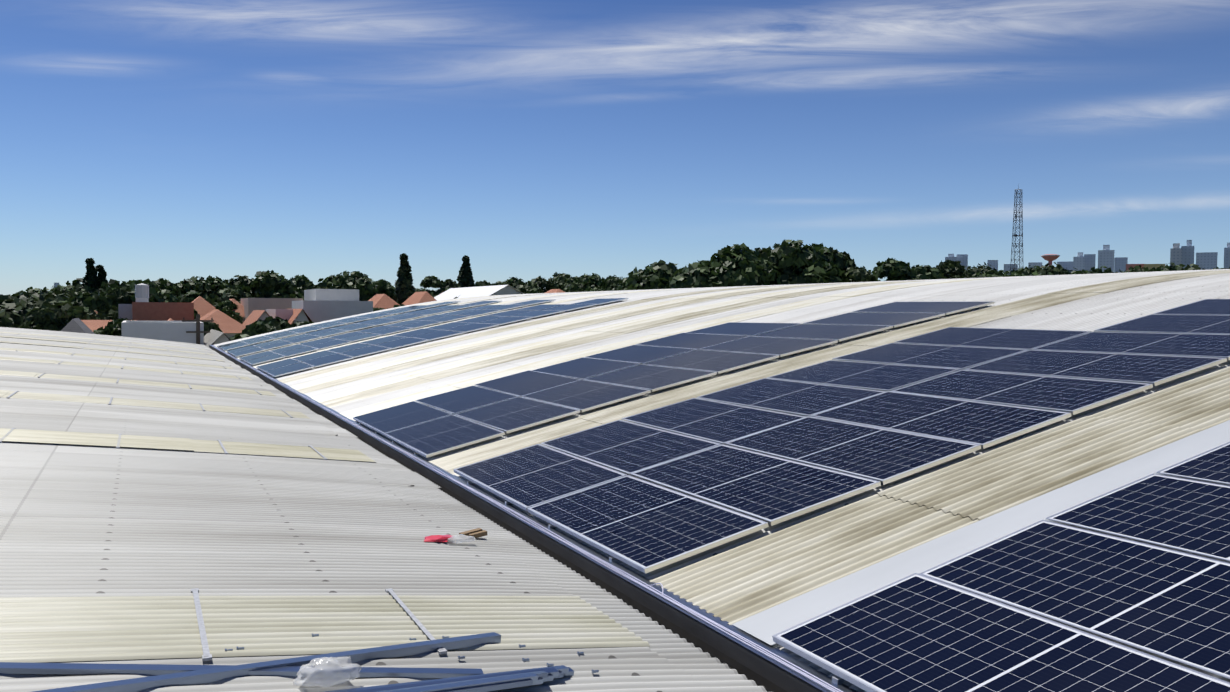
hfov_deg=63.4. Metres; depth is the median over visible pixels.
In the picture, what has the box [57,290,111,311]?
broad tree
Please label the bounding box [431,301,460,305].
solar panel
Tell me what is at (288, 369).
solar panel
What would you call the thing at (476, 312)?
solar panel
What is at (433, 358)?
roof panel
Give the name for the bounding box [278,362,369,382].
fibre
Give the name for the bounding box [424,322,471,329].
solar panel
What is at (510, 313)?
solar panel
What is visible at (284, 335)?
solar panel
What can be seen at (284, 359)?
fibre
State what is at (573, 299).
fibre
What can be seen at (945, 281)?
fibre
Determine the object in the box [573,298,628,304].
solar panel
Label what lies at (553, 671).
metal rail
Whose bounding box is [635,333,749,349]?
solar panel
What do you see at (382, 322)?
solar panel
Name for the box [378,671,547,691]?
steel channel bundle
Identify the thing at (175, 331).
building
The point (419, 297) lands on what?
house tile
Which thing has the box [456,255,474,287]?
cypress tree
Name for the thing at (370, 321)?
solar panel
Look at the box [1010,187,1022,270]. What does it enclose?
lattice telecom tower
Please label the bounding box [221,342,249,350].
solar panel
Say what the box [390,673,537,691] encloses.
metal rail
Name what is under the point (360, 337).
solar panel
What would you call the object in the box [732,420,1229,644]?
flashing strip
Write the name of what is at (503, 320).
solar panel
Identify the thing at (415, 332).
solar panel
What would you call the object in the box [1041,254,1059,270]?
water tower
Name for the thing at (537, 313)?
solar panel
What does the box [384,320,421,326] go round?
solar panel
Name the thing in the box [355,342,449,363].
fibre
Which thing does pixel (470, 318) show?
fibre
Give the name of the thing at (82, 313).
broad tree
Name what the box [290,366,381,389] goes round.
fibre
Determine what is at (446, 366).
roof panel
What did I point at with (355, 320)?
solar panel
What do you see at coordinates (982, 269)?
broad tree
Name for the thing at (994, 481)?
roof panel
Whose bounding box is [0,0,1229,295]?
sky
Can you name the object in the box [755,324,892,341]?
solar panel
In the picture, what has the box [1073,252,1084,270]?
building
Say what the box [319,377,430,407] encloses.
roof panel
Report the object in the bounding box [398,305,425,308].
solar panel
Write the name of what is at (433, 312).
solar panel
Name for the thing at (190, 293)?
broad tree
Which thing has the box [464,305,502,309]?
solar panel
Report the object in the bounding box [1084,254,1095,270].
building
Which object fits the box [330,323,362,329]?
solar panel
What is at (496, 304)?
fibre
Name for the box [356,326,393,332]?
solar panel
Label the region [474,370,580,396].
solar panel
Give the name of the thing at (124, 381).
skylight panel
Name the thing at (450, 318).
solar panel
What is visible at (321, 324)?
solar panel
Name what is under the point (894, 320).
solar panel
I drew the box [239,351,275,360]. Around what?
solar panel
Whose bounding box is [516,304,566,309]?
solar panel
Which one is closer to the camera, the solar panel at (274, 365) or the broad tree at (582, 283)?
the solar panel at (274, 365)
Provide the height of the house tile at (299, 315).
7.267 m
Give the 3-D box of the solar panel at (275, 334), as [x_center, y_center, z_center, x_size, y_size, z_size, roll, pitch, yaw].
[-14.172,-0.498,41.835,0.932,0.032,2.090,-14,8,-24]
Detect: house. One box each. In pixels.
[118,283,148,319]
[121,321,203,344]
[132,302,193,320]
[200,309,245,336]
[229,299,244,321]
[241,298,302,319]
[265,309,292,323]
[545,289,563,292]
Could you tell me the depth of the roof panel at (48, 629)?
4.47 m
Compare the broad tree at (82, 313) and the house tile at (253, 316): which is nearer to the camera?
the broad tree at (82, 313)
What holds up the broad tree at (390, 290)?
on the ground
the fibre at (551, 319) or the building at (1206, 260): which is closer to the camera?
the fibre at (551, 319)
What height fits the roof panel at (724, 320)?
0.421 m
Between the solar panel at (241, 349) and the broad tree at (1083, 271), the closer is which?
the solar panel at (241, 349)
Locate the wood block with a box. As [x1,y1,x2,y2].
[459,528,487,538]
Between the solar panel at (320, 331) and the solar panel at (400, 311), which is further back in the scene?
the solar panel at (400, 311)
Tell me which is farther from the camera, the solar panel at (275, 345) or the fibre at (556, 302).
the solar panel at (275, 345)
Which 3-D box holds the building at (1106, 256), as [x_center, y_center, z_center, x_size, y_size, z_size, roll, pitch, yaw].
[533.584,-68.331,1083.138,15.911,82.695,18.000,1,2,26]
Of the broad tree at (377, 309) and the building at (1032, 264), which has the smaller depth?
the broad tree at (377, 309)
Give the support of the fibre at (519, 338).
on the roof at (1102, 311)
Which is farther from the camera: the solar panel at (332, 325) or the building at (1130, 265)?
the building at (1130, 265)
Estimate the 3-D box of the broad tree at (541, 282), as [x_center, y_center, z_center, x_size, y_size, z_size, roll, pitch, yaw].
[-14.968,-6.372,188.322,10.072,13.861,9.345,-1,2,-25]
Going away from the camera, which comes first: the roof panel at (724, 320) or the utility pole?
the roof panel at (724, 320)
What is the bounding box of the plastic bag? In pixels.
[293,656,361,687]
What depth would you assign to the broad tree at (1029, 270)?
200.87 m
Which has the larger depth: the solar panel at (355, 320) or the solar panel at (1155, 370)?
the solar panel at (355, 320)
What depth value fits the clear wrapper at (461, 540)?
6.68 m
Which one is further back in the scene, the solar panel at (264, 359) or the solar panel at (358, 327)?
the solar panel at (358, 327)
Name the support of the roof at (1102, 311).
on the warehouse walls
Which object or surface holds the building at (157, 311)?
on the ground
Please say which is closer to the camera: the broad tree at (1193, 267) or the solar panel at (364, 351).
the solar panel at (364, 351)
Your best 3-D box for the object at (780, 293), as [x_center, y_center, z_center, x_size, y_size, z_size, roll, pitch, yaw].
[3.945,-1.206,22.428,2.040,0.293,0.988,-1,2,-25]
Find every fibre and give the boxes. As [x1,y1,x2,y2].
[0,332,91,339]
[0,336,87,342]
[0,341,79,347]
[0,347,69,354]
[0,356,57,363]
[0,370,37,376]
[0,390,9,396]
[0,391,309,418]
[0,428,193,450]
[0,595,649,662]
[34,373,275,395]
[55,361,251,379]
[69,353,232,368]
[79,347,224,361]
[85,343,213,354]
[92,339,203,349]
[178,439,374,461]
[253,352,315,367]
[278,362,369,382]
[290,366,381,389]
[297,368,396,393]
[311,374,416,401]
[317,336,386,351]
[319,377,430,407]
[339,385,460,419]
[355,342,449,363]
[373,344,472,367]
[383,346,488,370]
[387,324,441,335]
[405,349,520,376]
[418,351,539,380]
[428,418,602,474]
[432,297,477,302]
[441,327,522,343]
[444,311,504,323]
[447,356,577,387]
[463,296,513,302]
[463,302,509,309]
[464,328,548,345]
[478,329,571,347]
[506,295,560,301]
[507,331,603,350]
[508,301,567,310]
[508,311,595,327]
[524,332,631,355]
[538,311,626,328]
[552,312,649,329]
[561,293,625,300]
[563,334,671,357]
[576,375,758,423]
[586,299,657,311]
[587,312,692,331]
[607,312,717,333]
[615,299,692,311]
[624,289,670,292]
[633,298,719,311]
[641,290,723,299]
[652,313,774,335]
[675,298,761,311]
[679,289,758,298]
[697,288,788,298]
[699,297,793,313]
[718,286,767,289]
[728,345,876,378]
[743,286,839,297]
[755,284,814,288]
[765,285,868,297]
[779,283,840,288]
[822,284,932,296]
[823,282,883,286]
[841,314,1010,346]
[851,281,917,285]
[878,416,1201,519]
[905,278,993,284]
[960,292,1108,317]
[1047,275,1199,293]
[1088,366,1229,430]
[1150,270,1229,276]
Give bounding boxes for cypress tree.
[82,258,98,288]
[95,265,106,285]
[393,253,415,304]
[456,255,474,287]
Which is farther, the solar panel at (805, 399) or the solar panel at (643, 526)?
the solar panel at (805, 399)
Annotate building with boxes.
[945,254,956,260]
[956,254,967,270]
[987,260,997,270]
[1004,264,1017,274]
[1028,262,1041,267]
[1057,261,1072,271]
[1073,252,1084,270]
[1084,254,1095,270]
[1098,245,1114,271]
[1114,257,1127,272]
[1126,264,1143,271]
[1144,264,1164,268]
[1170,243,1181,264]
[1181,240,1193,267]
[1196,252,1217,269]
[1224,243,1229,267]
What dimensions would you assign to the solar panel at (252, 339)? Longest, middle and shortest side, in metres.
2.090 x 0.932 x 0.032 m
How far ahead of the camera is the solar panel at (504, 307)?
32.32 m
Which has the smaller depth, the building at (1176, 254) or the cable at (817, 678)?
the cable at (817, 678)
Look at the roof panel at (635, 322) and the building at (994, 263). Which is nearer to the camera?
the roof panel at (635, 322)
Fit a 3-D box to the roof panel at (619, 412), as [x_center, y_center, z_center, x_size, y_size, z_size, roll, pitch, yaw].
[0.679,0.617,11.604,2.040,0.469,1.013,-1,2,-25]
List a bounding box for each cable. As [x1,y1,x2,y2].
[213,346,838,691]
[216,348,834,691]
[219,349,842,691]
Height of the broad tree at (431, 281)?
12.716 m
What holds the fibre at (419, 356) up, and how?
on the roof at (1102, 311)
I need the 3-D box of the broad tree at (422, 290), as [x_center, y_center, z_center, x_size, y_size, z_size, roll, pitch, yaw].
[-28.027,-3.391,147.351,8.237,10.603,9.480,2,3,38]
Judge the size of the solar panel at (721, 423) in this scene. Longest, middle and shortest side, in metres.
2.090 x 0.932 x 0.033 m
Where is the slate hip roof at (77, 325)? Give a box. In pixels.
[61,318,94,333]
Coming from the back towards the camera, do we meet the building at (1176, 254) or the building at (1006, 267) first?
the building at (1176, 254)
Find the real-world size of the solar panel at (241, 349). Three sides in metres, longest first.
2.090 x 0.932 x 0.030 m
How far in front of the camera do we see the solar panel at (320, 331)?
37.38 m
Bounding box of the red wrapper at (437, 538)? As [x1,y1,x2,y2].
[424,535,453,541]
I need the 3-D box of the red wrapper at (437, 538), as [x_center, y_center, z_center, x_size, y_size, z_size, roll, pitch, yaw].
[-1.183,1.288,6.698,0.196,0.035,0.150,0,2,-4]
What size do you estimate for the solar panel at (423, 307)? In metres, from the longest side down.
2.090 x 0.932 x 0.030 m
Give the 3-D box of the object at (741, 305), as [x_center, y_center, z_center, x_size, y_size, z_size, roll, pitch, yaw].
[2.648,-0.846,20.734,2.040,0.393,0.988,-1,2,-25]
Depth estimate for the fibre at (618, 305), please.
26.01 m
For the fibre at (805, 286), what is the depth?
24.82 m
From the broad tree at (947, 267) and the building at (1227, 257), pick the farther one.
the building at (1227, 257)
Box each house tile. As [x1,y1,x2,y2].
[81,320,136,330]
[191,296,214,319]
[242,310,269,325]
[288,309,311,323]
[368,294,398,308]
[402,291,436,305]
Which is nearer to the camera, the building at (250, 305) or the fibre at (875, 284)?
the fibre at (875, 284)
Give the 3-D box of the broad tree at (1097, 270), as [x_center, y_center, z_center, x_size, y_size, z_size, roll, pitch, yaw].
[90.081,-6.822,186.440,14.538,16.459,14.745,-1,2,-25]
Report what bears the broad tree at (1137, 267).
on the ground
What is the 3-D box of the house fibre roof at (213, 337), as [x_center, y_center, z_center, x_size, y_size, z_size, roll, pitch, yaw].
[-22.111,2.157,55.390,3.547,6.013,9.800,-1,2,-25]
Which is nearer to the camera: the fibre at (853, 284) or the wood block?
the wood block
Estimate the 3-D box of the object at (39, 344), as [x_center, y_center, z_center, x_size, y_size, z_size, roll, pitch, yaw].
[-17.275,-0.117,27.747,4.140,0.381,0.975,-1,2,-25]
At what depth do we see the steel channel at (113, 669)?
3.73 m
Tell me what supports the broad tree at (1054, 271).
on the ground
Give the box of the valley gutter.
[205,345,857,691]
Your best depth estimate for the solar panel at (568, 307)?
27.59 m
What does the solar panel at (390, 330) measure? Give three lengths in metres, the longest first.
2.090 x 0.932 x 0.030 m
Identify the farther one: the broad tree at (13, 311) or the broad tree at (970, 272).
the broad tree at (970, 272)
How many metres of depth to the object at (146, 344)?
36.91 m
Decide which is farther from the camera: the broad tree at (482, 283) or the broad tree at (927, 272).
the broad tree at (482, 283)
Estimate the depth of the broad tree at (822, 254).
95.18 m
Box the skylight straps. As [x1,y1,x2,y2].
[0,340,446,660]
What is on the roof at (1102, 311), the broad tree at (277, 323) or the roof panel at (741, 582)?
the roof panel at (741, 582)
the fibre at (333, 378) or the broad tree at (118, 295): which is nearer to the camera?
the fibre at (333, 378)
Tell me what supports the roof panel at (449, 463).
on the roof at (1102, 311)
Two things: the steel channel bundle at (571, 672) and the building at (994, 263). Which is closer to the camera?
the steel channel bundle at (571, 672)
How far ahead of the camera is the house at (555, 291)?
162.76 m
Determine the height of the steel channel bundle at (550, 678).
0.344 m
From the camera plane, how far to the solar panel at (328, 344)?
30.05 m
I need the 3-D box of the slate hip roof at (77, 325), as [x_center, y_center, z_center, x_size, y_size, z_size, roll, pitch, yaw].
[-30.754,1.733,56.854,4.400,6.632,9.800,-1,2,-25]
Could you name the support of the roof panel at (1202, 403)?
on the roof at (1102, 311)
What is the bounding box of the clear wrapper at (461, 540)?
[446,534,475,543]
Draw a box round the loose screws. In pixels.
[225,633,598,672]
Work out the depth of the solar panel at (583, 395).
12.65 m
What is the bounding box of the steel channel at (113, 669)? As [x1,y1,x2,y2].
[0,662,483,677]
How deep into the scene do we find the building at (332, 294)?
100.22 m
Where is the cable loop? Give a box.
[646,583,663,594]
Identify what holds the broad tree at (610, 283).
on the ground
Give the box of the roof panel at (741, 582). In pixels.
[650,494,979,624]
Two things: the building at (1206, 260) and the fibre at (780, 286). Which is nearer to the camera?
the fibre at (780, 286)
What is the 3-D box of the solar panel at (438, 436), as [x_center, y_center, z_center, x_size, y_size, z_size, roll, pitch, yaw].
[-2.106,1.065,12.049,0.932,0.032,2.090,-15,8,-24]
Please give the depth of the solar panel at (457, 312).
34.09 m
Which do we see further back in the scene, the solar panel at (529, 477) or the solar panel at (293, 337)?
the solar panel at (293, 337)
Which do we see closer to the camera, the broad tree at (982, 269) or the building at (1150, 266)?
the broad tree at (982, 269)
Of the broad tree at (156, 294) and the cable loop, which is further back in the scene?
the broad tree at (156, 294)
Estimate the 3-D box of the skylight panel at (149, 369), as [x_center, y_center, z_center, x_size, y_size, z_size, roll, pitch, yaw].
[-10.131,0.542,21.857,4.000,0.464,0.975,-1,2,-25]
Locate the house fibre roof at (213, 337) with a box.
[204,329,231,346]
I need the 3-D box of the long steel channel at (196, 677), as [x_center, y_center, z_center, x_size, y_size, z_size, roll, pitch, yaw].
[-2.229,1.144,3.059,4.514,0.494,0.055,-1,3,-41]
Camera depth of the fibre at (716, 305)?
21.61 m
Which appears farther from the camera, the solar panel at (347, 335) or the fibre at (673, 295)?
the solar panel at (347, 335)
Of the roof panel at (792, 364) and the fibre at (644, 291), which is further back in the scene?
the fibre at (644, 291)
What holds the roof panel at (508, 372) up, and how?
on the roof at (1102, 311)
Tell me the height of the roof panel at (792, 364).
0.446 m
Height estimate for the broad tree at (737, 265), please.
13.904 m
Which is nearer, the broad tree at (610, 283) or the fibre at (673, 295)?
the fibre at (673, 295)
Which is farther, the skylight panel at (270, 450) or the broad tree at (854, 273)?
the broad tree at (854, 273)
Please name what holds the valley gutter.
on the warehouse walls
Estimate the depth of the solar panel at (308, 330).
40.05 m
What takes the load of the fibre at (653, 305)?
on the roof at (1102, 311)
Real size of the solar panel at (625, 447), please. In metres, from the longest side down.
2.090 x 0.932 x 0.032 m
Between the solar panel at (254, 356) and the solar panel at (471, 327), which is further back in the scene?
the solar panel at (254, 356)
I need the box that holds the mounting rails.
[218,300,845,684]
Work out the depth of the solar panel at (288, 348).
31.73 m
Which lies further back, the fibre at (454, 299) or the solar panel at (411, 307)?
the fibre at (454, 299)
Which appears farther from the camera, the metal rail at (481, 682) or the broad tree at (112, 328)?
the broad tree at (112, 328)
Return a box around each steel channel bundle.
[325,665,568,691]
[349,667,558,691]
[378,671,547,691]
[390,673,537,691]
[444,679,532,691]
[523,677,543,686]
[543,675,553,681]
[553,672,563,677]
[563,667,573,676]
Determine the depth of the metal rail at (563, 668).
3.85 m
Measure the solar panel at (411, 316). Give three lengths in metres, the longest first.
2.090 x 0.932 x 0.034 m
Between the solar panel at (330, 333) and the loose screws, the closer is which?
the loose screws
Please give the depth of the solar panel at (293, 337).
37.05 m
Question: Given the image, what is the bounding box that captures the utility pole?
[182,314,213,343]
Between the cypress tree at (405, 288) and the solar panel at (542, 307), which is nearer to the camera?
the solar panel at (542, 307)
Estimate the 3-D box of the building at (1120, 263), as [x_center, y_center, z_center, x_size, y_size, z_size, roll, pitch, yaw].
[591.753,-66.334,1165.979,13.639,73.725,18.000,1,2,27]
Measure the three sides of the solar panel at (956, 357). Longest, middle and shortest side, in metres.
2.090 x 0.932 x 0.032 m
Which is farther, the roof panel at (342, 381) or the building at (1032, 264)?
the building at (1032, 264)
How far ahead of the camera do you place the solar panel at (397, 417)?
13.84 m
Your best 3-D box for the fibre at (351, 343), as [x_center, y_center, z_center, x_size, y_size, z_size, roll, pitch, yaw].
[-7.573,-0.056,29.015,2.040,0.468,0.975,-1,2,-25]
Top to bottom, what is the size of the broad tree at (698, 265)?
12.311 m
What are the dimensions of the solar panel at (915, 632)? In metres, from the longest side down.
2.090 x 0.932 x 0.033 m
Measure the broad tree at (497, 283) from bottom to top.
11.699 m
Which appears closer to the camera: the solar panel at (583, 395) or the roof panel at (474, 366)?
the solar panel at (583, 395)
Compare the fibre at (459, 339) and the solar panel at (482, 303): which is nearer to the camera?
the fibre at (459, 339)
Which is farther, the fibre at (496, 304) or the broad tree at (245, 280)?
the broad tree at (245, 280)
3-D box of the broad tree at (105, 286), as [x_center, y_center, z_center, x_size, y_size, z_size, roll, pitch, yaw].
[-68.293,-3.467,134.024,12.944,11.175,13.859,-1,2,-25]
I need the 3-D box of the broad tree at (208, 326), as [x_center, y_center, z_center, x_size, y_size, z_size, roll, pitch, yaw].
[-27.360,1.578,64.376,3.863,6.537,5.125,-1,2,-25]
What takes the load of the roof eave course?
attached to the roof at (92, 521)
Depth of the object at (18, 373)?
16.89 m
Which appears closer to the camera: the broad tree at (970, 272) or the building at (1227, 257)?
the broad tree at (970, 272)
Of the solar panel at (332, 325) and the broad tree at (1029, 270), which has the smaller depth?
the solar panel at (332, 325)
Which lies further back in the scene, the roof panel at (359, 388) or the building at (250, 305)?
the building at (250, 305)
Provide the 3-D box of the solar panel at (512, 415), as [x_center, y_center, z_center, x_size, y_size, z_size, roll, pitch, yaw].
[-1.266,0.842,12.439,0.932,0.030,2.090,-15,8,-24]
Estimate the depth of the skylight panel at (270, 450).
10.46 m
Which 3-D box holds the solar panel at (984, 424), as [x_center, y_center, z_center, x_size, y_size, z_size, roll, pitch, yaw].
[2.673,0.595,8.460,0.932,0.032,2.090,-14,8,-24]
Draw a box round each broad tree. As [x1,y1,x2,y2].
[0,294,79,327]
[8,290,73,302]
[11,290,39,295]
[17,302,69,330]
[19,284,76,295]
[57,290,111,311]
[66,278,141,295]
[66,306,99,320]
[93,317,134,335]
[95,278,169,312]
[96,286,133,319]
[151,278,197,318]
[175,276,210,302]
[195,275,230,304]
[203,322,222,335]
[210,289,254,307]
[215,299,238,309]
[220,308,242,323]
[221,270,303,299]
[222,275,257,292]
[229,321,274,340]
[259,316,311,330]
[289,274,318,294]
[317,271,384,300]
[372,279,393,299]
[373,307,387,310]
[380,285,395,295]
[414,288,436,296]
[420,276,449,296]
[440,279,459,288]
[474,280,489,286]
[490,281,508,285]
[502,277,541,293]
[527,276,551,292]
[544,272,579,290]
[562,273,604,291]
[583,288,596,291]
[595,275,622,290]
[616,260,676,290]
[660,260,714,288]
[664,243,781,288]
[744,239,853,285]
[749,247,806,284]
[771,243,843,284]
[828,247,875,281]
[872,257,919,280]
[908,265,947,279]
[935,259,964,278]
[948,266,982,278]
[970,268,1044,277]
[972,262,996,272]
[1009,265,1039,275]
[1031,267,1089,275]
[1034,262,1080,275]
[1085,266,1113,273]
[1119,265,1163,272]
[1154,262,1185,271]
[1176,263,1229,270]
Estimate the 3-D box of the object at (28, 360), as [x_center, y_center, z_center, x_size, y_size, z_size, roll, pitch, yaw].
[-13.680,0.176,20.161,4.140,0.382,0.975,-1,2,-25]
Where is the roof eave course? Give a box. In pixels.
[196,344,766,691]
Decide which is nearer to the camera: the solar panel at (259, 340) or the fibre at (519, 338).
the fibre at (519, 338)
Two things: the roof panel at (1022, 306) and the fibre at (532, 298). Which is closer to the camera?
the roof panel at (1022, 306)
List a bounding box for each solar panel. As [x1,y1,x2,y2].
[217,341,243,347]
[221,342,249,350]
[227,345,255,353]
[231,347,264,356]
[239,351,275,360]
[242,336,266,341]
[245,337,274,344]
[245,354,284,364]
[254,340,282,346]
[256,358,299,371]
[260,341,293,349]
[264,331,289,336]
[265,362,313,376]
[270,332,299,338]
[270,344,306,353]
[277,346,318,356]
[279,334,309,340]
[287,326,312,331]
[287,335,321,343]
[291,351,336,361]
[293,327,323,333]
[300,338,336,345]
[303,353,353,366]
[304,328,336,334]
[309,339,350,349]
[311,322,337,326]
[315,330,348,336]
[318,322,347,327]
[326,343,372,352]
[328,331,366,338]
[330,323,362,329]
[331,317,357,321]
[339,324,375,330]
[339,345,390,357]
[340,333,381,341]
[341,318,370,322]
[353,401,452,434]
[354,318,386,323]
[356,313,381,317]
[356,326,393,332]
[360,336,406,344]
[362,313,393,318]
[367,319,401,325]
[370,327,412,334]
[375,337,428,348]
[377,309,403,312]
[380,314,410,318]
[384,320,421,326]
[384,415,504,457]
[388,309,416,313]
[391,314,427,319]
[392,328,438,336]
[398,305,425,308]
[398,321,442,328]
[402,309,432,313]
[409,305,438,309]
[410,330,463,340]
[413,315,451,320]
[415,386,518,414]
[417,310,452,314]
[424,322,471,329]
[426,315,471,321]
[429,305,459,309]
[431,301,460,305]
[438,305,477,309]
[439,310,475,314]
[444,323,498,332]
[453,444,626,510]
[455,397,579,433]
[456,310,500,315]
[457,316,505,322]
[464,301,501,305]
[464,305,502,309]
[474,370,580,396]
[478,316,532,324]
[483,304,528,310]
[484,310,536,316]
[508,310,565,317]
[509,299,555,304]
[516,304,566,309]
[521,380,650,411]
[527,475,768,573]
[531,357,640,379]
[540,420,720,475]
[543,304,597,310]
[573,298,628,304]
[583,364,716,391]
[585,345,696,363]
[621,398,804,444]
[630,444,880,525]
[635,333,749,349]
[644,350,778,373]
[686,322,800,335]
[696,378,885,416]
[699,336,837,356]
[724,416,980,484]
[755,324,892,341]
[767,360,959,390]
[772,573,1229,691]
[803,312,944,327]
[811,391,1071,448]
[832,343,1026,369]
[852,301,994,314]
[892,370,1152,414]
[894,327,1090,349]
[920,520,1229,681]
[963,350,1226,385]
[1031,332,1229,360]
[1045,474,1229,562]
[1094,314,1229,333]
[1154,299,1229,314]
[1155,442,1229,485]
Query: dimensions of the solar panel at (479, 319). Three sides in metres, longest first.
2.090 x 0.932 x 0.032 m
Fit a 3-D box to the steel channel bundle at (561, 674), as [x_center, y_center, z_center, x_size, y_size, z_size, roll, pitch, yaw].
[-1.425,1.225,3.267,2.970,0.348,0.044,-1,2,-36]
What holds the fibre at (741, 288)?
on the roof at (1102, 311)
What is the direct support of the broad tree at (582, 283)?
on the ground
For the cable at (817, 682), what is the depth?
6.12 m
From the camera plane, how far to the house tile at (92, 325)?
69.57 m
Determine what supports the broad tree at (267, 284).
on the ground
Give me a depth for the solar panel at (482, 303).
37.57 m
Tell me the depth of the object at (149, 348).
33.21 m
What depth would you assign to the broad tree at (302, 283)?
138.08 m
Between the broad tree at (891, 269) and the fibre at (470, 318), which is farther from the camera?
the broad tree at (891, 269)
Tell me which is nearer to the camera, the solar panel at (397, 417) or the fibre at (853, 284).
the solar panel at (397, 417)
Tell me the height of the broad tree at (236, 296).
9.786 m
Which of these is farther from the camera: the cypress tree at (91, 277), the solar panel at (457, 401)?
the cypress tree at (91, 277)
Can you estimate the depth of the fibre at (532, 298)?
36.84 m
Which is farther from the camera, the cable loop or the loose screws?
the cable loop
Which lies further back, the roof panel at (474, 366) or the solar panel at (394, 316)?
the solar panel at (394, 316)
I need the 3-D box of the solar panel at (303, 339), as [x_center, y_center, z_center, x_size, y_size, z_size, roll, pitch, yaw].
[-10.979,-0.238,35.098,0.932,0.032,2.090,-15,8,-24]
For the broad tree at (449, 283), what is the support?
on the ground
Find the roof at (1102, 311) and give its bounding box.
[214,269,1229,691]
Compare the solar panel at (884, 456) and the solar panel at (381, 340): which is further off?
the solar panel at (381, 340)
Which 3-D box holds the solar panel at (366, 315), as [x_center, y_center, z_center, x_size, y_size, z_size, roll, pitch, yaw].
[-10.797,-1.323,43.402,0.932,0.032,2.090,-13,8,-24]
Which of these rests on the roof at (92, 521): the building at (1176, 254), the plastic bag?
the plastic bag
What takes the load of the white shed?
on the ground
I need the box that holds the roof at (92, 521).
[0,327,711,691]
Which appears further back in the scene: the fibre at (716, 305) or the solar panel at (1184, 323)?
the fibre at (716, 305)
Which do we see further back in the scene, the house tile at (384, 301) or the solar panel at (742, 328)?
the house tile at (384, 301)
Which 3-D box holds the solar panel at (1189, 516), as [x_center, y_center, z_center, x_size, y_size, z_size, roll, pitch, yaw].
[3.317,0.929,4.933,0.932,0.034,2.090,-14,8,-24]
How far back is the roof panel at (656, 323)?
19.85 m
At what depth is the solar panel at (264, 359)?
29.25 m
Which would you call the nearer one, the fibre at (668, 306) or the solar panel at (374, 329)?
the fibre at (668, 306)
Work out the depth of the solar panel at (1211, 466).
6.03 m
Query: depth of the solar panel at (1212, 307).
11.05 m
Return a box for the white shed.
[434,285,522,300]
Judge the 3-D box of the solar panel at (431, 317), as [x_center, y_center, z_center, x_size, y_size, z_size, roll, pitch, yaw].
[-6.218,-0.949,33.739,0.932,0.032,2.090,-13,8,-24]
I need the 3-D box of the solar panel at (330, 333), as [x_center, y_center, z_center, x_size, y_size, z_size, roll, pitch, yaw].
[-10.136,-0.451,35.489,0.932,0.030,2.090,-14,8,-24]
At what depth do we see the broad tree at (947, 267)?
112.75 m
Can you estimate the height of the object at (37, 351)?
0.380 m
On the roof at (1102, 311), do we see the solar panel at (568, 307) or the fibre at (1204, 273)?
the fibre at (1204, 273)
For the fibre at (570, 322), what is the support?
on the roof at (1102, 311)
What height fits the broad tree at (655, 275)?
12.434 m
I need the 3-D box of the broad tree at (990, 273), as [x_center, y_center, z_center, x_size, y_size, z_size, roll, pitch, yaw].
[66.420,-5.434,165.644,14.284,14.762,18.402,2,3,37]
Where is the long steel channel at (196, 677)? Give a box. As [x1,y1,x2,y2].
[32,632,500,691]

